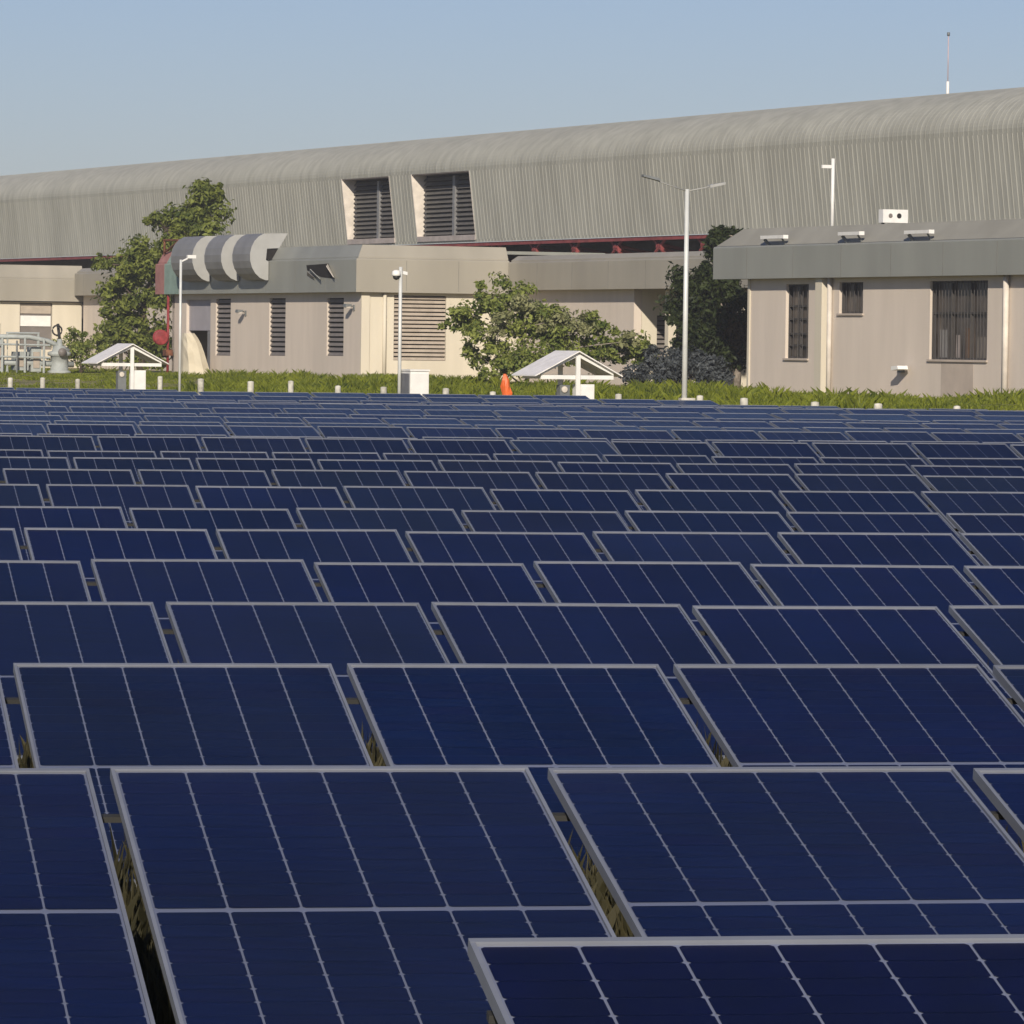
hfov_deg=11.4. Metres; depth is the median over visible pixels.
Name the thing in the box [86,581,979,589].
panel rack
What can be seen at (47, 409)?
solar panel
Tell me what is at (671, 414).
solar panel
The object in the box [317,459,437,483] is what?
solar panel
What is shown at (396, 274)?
camera pole
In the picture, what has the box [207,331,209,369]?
door leaf
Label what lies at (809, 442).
solar panel
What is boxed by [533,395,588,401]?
solar panel
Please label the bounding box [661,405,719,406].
solar panel
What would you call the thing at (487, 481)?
solar panel
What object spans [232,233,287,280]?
ventilation hood
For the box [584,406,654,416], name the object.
solar panel
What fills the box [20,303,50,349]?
window
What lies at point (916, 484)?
solar panel
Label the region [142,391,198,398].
solar panel
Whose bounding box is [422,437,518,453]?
solar panel
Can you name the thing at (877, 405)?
marker post
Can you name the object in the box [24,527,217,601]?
solar panel
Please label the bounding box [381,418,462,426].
solar panel
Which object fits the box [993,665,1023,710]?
solar panel
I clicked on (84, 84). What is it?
sky
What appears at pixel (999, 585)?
solar panel
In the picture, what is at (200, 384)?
marker post
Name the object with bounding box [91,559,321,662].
solar panel
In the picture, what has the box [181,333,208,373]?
covered stack
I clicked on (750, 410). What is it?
solar panel
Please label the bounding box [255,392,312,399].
solar panel
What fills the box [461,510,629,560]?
solar panel
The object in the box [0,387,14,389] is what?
solar panel
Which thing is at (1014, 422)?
solar panel
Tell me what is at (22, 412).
solar panel
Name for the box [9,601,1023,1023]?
dry grass
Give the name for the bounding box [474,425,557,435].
solar panel
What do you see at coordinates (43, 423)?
solar panel
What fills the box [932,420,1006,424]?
solar panel
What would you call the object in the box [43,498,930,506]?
panel rack
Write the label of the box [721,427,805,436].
solar panel
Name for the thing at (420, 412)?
solar panel
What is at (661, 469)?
solar panel
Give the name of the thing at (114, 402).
solar panel
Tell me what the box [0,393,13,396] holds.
solar panel
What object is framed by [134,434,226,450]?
solar panel
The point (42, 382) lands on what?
marker post
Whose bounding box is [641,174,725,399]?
lamp post
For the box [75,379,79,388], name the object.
marker post
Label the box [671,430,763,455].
solar panel
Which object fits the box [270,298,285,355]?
louvred window
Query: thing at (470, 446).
solar panel
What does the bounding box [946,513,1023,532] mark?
solar panel
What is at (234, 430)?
solar panel
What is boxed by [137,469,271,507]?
solar panel
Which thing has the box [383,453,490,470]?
solar panel
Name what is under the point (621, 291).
link building
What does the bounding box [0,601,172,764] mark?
solar panel
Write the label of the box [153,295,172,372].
fire post
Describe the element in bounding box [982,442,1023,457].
solar panel
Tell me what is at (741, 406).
solar panel
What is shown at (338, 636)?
solar panel
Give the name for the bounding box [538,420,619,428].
solar panel
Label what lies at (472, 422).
solar panel
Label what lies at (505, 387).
traffic cone
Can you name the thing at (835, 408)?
solar panel
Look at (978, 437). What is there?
solar panel
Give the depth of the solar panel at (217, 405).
78.83 m
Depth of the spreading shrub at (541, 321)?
164.43 m
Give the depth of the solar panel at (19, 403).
78.31 m
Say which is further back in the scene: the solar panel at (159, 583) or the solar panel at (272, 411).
the solar panel at (272, 411)
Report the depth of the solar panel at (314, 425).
63.48 m
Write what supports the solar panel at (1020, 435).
on the panel rack
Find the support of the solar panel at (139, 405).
on the panel rack
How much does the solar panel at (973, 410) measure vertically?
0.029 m
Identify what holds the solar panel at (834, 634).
on the panel rack at (440, 632)
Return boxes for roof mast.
[821,159,834,225]
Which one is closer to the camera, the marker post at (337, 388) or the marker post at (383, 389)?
the marker post at (383, 389)
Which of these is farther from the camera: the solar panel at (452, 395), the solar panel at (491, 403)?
the solar panel at (452, 395)
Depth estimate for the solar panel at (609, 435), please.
59.91 m
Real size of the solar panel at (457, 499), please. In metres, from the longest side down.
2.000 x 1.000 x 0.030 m
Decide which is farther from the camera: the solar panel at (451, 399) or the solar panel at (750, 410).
the solar panel at (451, 399)
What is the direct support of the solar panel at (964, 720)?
on the panel rack at (11, 700)
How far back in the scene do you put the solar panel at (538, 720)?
15.70 m
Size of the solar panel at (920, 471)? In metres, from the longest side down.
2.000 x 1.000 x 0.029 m
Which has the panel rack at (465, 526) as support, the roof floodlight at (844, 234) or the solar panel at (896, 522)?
the solar panel at (896, 522)
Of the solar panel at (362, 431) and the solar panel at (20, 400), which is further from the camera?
the solar panel at (20, 400)
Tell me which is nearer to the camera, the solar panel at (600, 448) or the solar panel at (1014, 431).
the solar panel at (600, 448)
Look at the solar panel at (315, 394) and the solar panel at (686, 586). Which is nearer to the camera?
the solar panel at (686, 586)
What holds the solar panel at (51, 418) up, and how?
on the panel rack
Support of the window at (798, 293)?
in the annexe at (940, 312)
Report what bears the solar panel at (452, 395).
on the panel rack
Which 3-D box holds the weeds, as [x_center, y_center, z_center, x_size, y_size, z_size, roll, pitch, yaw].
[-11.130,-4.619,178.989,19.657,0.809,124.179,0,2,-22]
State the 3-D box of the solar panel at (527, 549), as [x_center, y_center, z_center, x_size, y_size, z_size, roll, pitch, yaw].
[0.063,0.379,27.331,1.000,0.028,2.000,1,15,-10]
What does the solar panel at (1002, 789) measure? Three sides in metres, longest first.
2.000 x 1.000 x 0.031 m
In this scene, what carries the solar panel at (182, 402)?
on the panel rack
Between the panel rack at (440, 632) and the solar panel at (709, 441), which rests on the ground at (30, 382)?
the panel rack at (440, 632)
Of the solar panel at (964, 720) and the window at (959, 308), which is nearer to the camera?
the solar panel at (964, 720)
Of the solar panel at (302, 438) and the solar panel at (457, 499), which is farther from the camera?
the solar panel at (302, 438)
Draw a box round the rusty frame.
[163,239,178,254]
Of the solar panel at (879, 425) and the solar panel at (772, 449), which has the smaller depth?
the solar panel at (772, 449)
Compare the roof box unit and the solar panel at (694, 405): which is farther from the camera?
the roof box unit
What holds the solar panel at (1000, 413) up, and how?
on the panel rack
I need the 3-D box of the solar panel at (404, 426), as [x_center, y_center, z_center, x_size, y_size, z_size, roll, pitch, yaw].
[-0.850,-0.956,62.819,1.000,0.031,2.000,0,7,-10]
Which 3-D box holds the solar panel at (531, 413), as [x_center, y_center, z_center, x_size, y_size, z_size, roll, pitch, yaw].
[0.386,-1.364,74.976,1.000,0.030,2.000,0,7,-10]
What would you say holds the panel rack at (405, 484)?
on the ground at (30, 382)
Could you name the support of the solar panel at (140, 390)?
on the panel rack
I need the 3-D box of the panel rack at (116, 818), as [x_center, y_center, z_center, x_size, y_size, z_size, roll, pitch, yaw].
[0.204,1.179,11.378,6.252,0.890,1.420,0,2,-10]
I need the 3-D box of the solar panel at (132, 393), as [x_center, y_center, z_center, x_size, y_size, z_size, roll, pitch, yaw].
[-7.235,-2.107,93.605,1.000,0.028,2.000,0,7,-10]
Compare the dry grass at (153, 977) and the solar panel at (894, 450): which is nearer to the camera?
the dry grass at (153, 977)
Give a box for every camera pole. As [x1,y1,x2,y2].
[178,255,195,390]
[392,267,407,392]
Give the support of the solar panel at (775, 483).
on the panel rack at (405, 484)
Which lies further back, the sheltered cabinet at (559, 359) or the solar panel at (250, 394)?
the sheltered cabinet at (559, 359)
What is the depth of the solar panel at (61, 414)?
70.78 m
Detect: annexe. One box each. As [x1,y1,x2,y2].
[0,265,83,367]
[155,245,604,380]
[713,219,1023,397]
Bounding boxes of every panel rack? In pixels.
[0,481,932,489]
[4,697,1016,703]
[19,546,973,553]
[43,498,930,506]
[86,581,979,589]
[95,446,1018,455]
[101,811,1004,822]
[127,523,957,530]
[162,629,968,635]
[486,1010,497,1023]
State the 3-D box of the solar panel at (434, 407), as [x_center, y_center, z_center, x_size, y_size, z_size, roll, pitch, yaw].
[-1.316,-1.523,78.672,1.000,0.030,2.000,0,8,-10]
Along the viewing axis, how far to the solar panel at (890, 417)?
76.39 m
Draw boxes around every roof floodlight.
[760,235,787,244]
[838,231,863,242]
[904,230,933,240]
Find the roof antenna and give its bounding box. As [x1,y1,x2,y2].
[946,32,949,93]
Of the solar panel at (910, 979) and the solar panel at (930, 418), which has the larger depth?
the solar panel at (930, 418)
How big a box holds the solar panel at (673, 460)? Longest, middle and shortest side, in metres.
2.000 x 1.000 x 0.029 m
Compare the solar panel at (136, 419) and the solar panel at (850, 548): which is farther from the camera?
the solar panel at (136, 419)
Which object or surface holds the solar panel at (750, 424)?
on the panel rack
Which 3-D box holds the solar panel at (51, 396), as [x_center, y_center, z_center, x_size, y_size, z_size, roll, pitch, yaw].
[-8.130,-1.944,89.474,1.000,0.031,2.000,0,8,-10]
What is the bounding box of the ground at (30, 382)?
[0,368,1022,410]
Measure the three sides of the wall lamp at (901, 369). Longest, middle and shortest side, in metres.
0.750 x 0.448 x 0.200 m
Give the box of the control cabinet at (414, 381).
[401,369,429,396]
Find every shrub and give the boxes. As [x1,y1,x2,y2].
[47,326,118,372]
[436,271,659,384]
[618,344,696,385]
[648,344,735,385]
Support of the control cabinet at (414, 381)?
on the ground at (30, 382)
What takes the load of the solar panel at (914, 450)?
on the panel rack
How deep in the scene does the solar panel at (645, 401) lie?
91.90 m
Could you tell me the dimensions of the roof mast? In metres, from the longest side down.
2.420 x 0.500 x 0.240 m
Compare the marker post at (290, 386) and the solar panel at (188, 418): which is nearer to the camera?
the solar panel at (188, 418)
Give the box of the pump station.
[0,324,73,372]
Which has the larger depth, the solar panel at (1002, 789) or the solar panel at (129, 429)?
the solar panel at (129, 429)
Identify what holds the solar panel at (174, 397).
on the panel rack
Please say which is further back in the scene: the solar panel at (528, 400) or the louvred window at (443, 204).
the louvred window at (443, 204)
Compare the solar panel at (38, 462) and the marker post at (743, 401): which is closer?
the solar panel at (38, 462)
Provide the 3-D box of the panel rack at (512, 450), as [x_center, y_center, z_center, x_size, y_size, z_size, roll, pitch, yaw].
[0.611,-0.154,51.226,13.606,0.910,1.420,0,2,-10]
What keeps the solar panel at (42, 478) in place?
on the panel rack at (405, 484)
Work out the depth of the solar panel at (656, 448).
52.03 m
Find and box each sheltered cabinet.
[82,343,168,390]
[511,350,622,398]
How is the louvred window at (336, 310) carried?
in the annexe at (299, 316)
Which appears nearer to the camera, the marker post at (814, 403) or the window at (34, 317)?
the marker post at (814, 403)
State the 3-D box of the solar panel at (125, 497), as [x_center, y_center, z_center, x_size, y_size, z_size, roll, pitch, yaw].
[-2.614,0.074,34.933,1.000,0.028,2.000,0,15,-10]
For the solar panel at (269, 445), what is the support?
on the panel rack at (512, 450)
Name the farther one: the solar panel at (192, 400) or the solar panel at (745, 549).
the solar panel at (192, 400)
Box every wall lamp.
[235,309,246,315]
[343,304,354,309]
[891,366,907,372]
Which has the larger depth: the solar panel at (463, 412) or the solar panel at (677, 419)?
the solar panel at (463, 412)
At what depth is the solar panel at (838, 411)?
80.46 m
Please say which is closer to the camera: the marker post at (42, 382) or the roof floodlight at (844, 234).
the marker post at (42, 382)
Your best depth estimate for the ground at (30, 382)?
181.87 m
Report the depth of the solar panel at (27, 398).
86.34 m
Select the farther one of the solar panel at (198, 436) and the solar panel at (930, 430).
the solar panel at (930, 430)
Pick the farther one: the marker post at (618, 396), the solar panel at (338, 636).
the marker post at (618, 396)
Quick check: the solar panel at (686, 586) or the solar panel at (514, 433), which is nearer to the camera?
the solar panel at (686, 586)
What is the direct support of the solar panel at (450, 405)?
on the panel rack
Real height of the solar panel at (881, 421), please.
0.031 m
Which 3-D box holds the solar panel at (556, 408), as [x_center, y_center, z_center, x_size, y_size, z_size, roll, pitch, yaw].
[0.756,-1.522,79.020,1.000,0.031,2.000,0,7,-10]
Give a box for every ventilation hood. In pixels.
[171,236,215,281]
[204,235,243,280]
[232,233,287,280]
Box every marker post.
[8,377,12,386]
[40,377,44,387]
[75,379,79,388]
[157,376,162,389]
[197,378,203,394]
[247,381,253,392]
[288,381,293,391]
[335,385,340,392]
[380,387,386,392]
[443,388,448,393]
[615,394,621,398]
[696,395,702,399]
[740,398,747,404]
[811,401,818,405]
[874,403,881,408]
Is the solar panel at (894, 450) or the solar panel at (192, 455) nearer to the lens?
the solar panel at (192, 455)
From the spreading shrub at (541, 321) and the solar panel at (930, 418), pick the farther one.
the spreading shrub at (541, 321)
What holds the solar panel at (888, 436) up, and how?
on the panel rack
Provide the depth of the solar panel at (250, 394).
94.60 m
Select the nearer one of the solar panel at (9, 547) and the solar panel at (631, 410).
the solar panel at (9, 547)
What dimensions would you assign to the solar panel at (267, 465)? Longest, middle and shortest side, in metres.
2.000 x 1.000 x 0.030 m
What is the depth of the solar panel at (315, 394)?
94.85 m
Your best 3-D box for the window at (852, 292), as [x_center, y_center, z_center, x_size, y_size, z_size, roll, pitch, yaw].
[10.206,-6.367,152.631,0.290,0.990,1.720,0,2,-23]
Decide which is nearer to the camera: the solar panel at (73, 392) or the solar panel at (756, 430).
the solar panel at (756, 430)
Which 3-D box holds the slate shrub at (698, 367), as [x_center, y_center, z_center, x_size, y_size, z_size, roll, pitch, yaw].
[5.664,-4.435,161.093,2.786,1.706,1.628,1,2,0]
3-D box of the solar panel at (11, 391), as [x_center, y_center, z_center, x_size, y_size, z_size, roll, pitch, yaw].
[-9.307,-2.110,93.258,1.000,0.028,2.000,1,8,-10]
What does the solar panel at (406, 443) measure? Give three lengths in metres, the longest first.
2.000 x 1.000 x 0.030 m
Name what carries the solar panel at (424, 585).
on the panel rack at (318, 584)
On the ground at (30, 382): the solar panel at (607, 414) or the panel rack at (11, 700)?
the panel rack at (11, 700)
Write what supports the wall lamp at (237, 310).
attached to the annexe at (299, 316)
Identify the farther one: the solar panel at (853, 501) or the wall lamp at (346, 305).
the wall lamp at (346, 305)
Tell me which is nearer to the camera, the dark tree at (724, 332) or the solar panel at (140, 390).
the solar panel at (140, 390)
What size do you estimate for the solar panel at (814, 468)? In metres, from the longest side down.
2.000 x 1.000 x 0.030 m
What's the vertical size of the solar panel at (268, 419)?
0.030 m
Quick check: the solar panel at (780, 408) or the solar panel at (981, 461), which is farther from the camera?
the solar panel at (780, 408)
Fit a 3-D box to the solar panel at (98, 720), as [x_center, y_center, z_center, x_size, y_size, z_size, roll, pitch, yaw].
[-0.906,0.761,15.085,1.000,0.032,2.000,0,16,-10]
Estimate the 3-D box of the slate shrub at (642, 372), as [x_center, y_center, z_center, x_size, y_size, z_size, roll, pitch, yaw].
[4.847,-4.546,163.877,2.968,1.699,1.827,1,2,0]
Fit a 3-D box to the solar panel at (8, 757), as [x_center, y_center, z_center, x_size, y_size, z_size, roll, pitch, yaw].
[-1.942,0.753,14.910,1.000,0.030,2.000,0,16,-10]
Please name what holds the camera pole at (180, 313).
on the ground at (30, 382)
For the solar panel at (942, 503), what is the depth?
36.64 m
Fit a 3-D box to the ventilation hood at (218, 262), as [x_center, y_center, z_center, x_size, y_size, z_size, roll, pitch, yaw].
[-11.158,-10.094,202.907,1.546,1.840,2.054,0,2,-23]
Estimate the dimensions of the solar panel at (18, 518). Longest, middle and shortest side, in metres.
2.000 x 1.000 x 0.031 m
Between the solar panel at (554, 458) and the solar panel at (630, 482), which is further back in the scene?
the solar panel at (554, 458)
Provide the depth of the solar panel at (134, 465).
43.53 m
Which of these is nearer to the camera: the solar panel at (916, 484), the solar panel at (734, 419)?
the solar panel at (916, 484)
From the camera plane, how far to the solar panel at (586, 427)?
63.91 m
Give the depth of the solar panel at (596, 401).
91.71 m
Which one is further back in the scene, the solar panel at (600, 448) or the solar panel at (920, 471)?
the solar panel at (600, 448)
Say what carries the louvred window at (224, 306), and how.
in the annexe at (299, 316)
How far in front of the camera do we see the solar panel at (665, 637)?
19.82 m
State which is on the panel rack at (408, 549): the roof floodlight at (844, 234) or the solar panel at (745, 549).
the solar panel at (745, 549)
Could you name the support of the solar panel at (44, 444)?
on the panel rack at (512, 450)
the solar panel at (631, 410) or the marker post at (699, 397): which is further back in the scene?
the marker post at (699, 397)
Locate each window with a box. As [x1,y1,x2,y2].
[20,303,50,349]
[216,299,230,355]
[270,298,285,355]
[328,298,343,355]
[341,176,395,244]
[393,295,445,360]
[411,170,475,241]
[657,316,677,356]
[782,284,808,360]
[836,282,863,314]
[926,280,987,361]
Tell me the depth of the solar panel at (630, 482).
40.25 m
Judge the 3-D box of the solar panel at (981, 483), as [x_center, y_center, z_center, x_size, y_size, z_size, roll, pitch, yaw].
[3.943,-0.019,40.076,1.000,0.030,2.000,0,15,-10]
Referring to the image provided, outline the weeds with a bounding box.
[0,366,1023,410]
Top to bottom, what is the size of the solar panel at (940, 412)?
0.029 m
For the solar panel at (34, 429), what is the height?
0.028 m
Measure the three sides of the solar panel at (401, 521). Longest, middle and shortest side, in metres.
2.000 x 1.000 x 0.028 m
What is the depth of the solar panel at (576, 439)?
56.02 m
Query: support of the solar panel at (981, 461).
on the panel rack
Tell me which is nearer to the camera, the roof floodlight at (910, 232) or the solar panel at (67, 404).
the solar panel at (67, 404)
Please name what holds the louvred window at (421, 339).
in the annexe at (299, 316)
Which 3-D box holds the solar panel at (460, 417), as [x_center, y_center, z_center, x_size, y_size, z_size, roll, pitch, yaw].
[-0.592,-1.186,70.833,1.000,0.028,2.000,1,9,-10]
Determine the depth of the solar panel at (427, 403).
87.60 m
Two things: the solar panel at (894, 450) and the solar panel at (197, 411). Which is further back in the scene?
the solar panel at (197, 411)
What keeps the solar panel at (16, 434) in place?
on the panel rack
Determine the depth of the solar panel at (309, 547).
27.80 m
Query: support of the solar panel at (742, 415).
on the panel rack
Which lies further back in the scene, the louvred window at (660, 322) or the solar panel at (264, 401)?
the louvred window at (660, 322)
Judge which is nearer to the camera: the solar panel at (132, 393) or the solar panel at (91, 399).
the solar panel at (91, 399)
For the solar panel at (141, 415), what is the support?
on the panel rack
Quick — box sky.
[0,0,1023,258]
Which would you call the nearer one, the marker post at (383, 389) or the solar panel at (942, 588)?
the solar panel at (942, 588)
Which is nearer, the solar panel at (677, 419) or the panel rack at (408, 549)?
the panel rack at (408, 549)
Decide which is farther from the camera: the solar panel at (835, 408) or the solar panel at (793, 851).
the solar panel at (835, 408)
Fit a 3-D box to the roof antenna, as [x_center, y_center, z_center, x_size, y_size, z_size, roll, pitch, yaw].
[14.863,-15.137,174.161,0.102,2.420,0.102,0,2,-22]
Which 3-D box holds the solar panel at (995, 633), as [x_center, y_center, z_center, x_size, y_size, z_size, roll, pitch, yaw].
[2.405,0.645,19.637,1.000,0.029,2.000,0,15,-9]
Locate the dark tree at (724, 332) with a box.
[653,224,748,388]
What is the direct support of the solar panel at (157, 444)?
on the panel rack at (512, 450)
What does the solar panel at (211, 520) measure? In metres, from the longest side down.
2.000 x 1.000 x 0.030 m
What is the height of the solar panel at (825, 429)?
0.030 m
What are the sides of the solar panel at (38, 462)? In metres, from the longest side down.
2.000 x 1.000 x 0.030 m
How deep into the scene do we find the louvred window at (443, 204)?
210.88 m
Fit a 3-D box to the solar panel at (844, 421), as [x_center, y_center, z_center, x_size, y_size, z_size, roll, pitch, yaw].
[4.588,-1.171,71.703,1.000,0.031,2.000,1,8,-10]
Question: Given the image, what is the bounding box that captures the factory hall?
[0,87,1023,343]
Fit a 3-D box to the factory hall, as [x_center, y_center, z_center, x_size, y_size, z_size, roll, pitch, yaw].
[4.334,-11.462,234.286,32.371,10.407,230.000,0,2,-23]
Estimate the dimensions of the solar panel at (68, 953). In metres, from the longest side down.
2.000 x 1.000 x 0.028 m
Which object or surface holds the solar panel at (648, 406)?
on the panel rack
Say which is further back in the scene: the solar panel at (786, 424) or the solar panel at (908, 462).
the solar panel at (786, 424)
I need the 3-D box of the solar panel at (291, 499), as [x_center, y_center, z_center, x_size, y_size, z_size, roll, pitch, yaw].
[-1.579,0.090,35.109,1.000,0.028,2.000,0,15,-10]
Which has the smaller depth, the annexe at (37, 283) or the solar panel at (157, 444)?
the solar panel at (157, 444)
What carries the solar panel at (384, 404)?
on the panel rack
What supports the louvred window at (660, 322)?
in the link building at (621, 291)
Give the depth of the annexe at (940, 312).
150.37 m
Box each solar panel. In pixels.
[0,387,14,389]
[0,389,26,396]
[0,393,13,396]
[0,397,50,400]
[0,399,40,400]
[0,400,46,405]
[0,406,68,414]
[0,411,46,414]
[0,415,62,423]
[0,420,50,431]
[0,423,46,435]
[0,433,32,435]
[0,435,96,456]
[0,449,43,456]
[0,456,70,483]
[0,484,44,505]
[0,506,127,559]
[0,528,22,559]
[0,560,91,601]
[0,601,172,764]
[0,679,18,767]
[0,768,154,1023]
[3,468,135,505]
[13,663,372,886]
[15,393,73,399]
[16,388,68,392]
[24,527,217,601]
[28,390,84,397]
[37,433,129,450]
[44,400,105,405]
[46,424,136,435]
[46,484,196,527]
[47,450,156,467]
[48,401,115,411]
[48,412,122,419]
[53,398,112,401]
[54,420,139,432]
[64,415,143,424]
[69,406,140,415]
[71,388,123,393]
[73,457,193,484]
[75,394,132,400]
[85,391,142,397]
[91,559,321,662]
[97,436,201,457]
[109,401,168,406]
[110,766,615,1023]
[115,398,174,401]
[116,402,184,412]
[124,413,197,420]
[125,389,176,394]
[129,508,296,558]
[134,395,192,400]
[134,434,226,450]
[137,425,230,436]
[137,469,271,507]
[139,421,229,433]
[141,407,211,415]
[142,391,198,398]
[144,416,231,433]
[160,451,268,468]
[166,602,449,751]
[173,401,234,407]
[176,399,236,402]
[184,403,251,412]
[193,395,252,402]
[195,458,315,485]
[195,486,345,528]
[198,392,256,399]
[199,413,273,421]
[201,437,306,457]
[212,407,282,416]
[216,529,413,601]
[223,417,307,425]
[223,422,305,429]
[227,425,321,436]
[231,436,322,451]
[238,400,296,401]
[238,402,299,407]
[251,396,309,402]
[251,403,318,412]
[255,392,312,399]
[271,469,405,507]
[272,452,380,469]
[274,413,348,423]
[283,408,355,417]
[296,508,466,562]
[299,400,358,403]
[302,403,362,407]
[303,417,382,422]
[305,438,409,459]
[308,423,390,434]
[310,397,368,402]
[311,392,369,400]
[314,562,545,662]
[317,426,409,437]
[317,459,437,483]
[318,403,386,412]
[327,437,417,452]
[343,486,495,531]
[347,663,720,871]
[349,414,421,422]
[353,409,426,417]
[360,400,419,403]
[366,403,426,408]
[367,393,429,401]
[368,397,427,403]
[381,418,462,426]
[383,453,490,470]
[385,405,454,413]
[391,424,474,437]
[404,471,539,509]
[405,531,601,602]
[406,427,497,438]
[407,439,513,459]
[421,402,478,404]
[422,394,478,397]
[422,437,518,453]
[423,415,496,420]
[424,410,498,419]
[426,397,486,403]
[429,404,489,409]
[431,602,724,760]
[438,460,558,488]
[452,405,522,414]
[460,419,540,426]
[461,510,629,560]
[467,934,1023,1023]
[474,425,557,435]
[478,395,534,398]
[481,402,540,404]
[484,398,544,403]
[490,489,641,530]
[493,404,553,409]
[493,453,602,471]
[494,410,571,419]
[495,428,586,439]
[497,416,570,424]
[510,440,619,461]
[517,437,613,447]
[518,406,589,411]
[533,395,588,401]
[533,561,772,663]
[535,472,670,510]
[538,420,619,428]
[541,403,599,405]
[542,399,601,404]
[547,766,1023,936]
[556,405,616,407]
[557,425,641,436]
[557,462,677,489]
[563,411,635,416]
[570,416,643,424]
[583,430,675,441]
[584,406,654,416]
[592,531,793,605]
[599,399,662,404]
[601,403,660,406]
[602,455,711,472]
[611,439,701,441]
[611,441,716,462]
[615,420,697,426]
[618,406,677,409]
[624,510,797,563]
[633,412,706,417]
[635,489,798,531]
[639,426,722,437]
[643,417,716,421]
[650,407,721,417]
[656,400,720,406]
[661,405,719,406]
[665,473,802,511]
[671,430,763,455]
[673,664,1023,850]
[676,463,805,490]
[681,406,740,408]
[692,421,775,427]
[692,605,1023,718]
[702,413,777,418]
[705,439,795,455]
[711,456,818,473]
[712,442,820,462]
[716,408,785,414]
[716,418,787,422]
[721,405,778,407]
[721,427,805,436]
[743,407,803,409]
[750,564,993,670]
[758,431,849,442]
[769,421,850,431]
[770,413,847,420]
[777,532,992,604]
[778,491,933,512]
[780,406,838,408]
[781,409,850,414]
[786,512,984,565]
[789,419,860,423]
[794,463,913,473]
[794,474,936,512]
[798,440,887,456]
[803,427,883,439]
[805,408,863,410]
[812,442,919,457]
[819,457,926,473]
[839,414,918,420]
[844,431,937,442]
[846,409,915,415]
[846,422,925,430]
[861,420,931,424]
[883,428,967,438]
[890,441,978,464]
[907,415,979,422]
[910,410,978,416]
[911,443,1019,459]
[911,465,1023,490]
[921,491,1023,534]
[922,423,1002,429]
[923,475,1023,491]
[926,458,1023,467]
[929,409,986,414]
[931,432,1023,442]
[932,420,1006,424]
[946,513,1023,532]
[948,605,1023,664]
[960,533,1023,565]
[963,566,1023,604]
[964,429,1023,440]
[973,768,1023,841]
[975,410,1023,415]
[975,415,1023,421]
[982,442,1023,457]
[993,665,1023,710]
[997,424,1023,428]
[1004,421,1023,423]
[1010,444,1023,457]
[1016,433,1023,440]
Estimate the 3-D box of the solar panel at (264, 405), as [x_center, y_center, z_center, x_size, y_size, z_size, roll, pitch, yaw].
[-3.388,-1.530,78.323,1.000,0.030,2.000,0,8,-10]
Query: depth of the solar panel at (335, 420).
67.28 m
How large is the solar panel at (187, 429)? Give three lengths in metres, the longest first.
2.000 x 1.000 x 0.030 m
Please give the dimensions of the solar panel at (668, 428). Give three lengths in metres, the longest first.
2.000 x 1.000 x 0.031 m
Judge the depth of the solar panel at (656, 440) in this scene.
56.21 m
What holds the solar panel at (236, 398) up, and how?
on the panel rack
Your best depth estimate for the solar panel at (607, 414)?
75.87 m
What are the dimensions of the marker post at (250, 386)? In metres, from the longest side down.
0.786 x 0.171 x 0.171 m
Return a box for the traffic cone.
[500,374,511,394]
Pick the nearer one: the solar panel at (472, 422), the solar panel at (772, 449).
the solar panel at (772, 449)
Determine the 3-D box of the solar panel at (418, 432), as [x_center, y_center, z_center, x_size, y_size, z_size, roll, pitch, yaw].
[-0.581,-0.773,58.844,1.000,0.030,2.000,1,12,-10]
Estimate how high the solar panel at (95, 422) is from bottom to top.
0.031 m
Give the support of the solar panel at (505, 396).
on the panel rack
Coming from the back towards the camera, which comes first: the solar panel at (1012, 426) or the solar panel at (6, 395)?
the solar panel at (6, 395)
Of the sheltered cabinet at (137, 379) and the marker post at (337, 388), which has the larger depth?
the sheltered cabinet at (137, 379)
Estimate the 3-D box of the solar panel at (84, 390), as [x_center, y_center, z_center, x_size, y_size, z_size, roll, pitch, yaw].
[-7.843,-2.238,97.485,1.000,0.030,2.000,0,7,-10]
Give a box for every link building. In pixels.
[74,268,172,370]
[508,251,747,386]
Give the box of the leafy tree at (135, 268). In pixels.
[90,177,236,371]
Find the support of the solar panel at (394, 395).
on the panel rack
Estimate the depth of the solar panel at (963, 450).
52.51 m
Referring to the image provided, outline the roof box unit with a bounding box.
[879,209,907,223]
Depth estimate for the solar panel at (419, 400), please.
91.27 m
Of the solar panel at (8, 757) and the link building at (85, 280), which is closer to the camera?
the solar panel at (8, 757)
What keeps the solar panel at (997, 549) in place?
on the panel rack at (408, 549)
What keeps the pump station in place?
on the ground at (30, 382)
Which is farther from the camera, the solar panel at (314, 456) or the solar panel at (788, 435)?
the solar panel at (788, 435)
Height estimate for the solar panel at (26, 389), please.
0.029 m
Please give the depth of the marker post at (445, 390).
121.23 m
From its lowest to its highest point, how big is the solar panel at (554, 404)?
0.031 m
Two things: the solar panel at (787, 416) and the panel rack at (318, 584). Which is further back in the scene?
the solar panel at (787, 416)
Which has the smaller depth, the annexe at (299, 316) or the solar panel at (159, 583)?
the solar panel at (159, 583)
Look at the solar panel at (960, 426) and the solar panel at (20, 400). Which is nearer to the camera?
the solar panel at (960, 426)
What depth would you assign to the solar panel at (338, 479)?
39.91 m
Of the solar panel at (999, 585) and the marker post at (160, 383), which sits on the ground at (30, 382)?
the marker post at (160, 383)
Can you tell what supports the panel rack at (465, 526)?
on the ground at (30, 382)
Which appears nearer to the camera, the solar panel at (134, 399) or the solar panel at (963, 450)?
the solar panel at (963, 450)
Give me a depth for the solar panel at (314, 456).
47.84 m

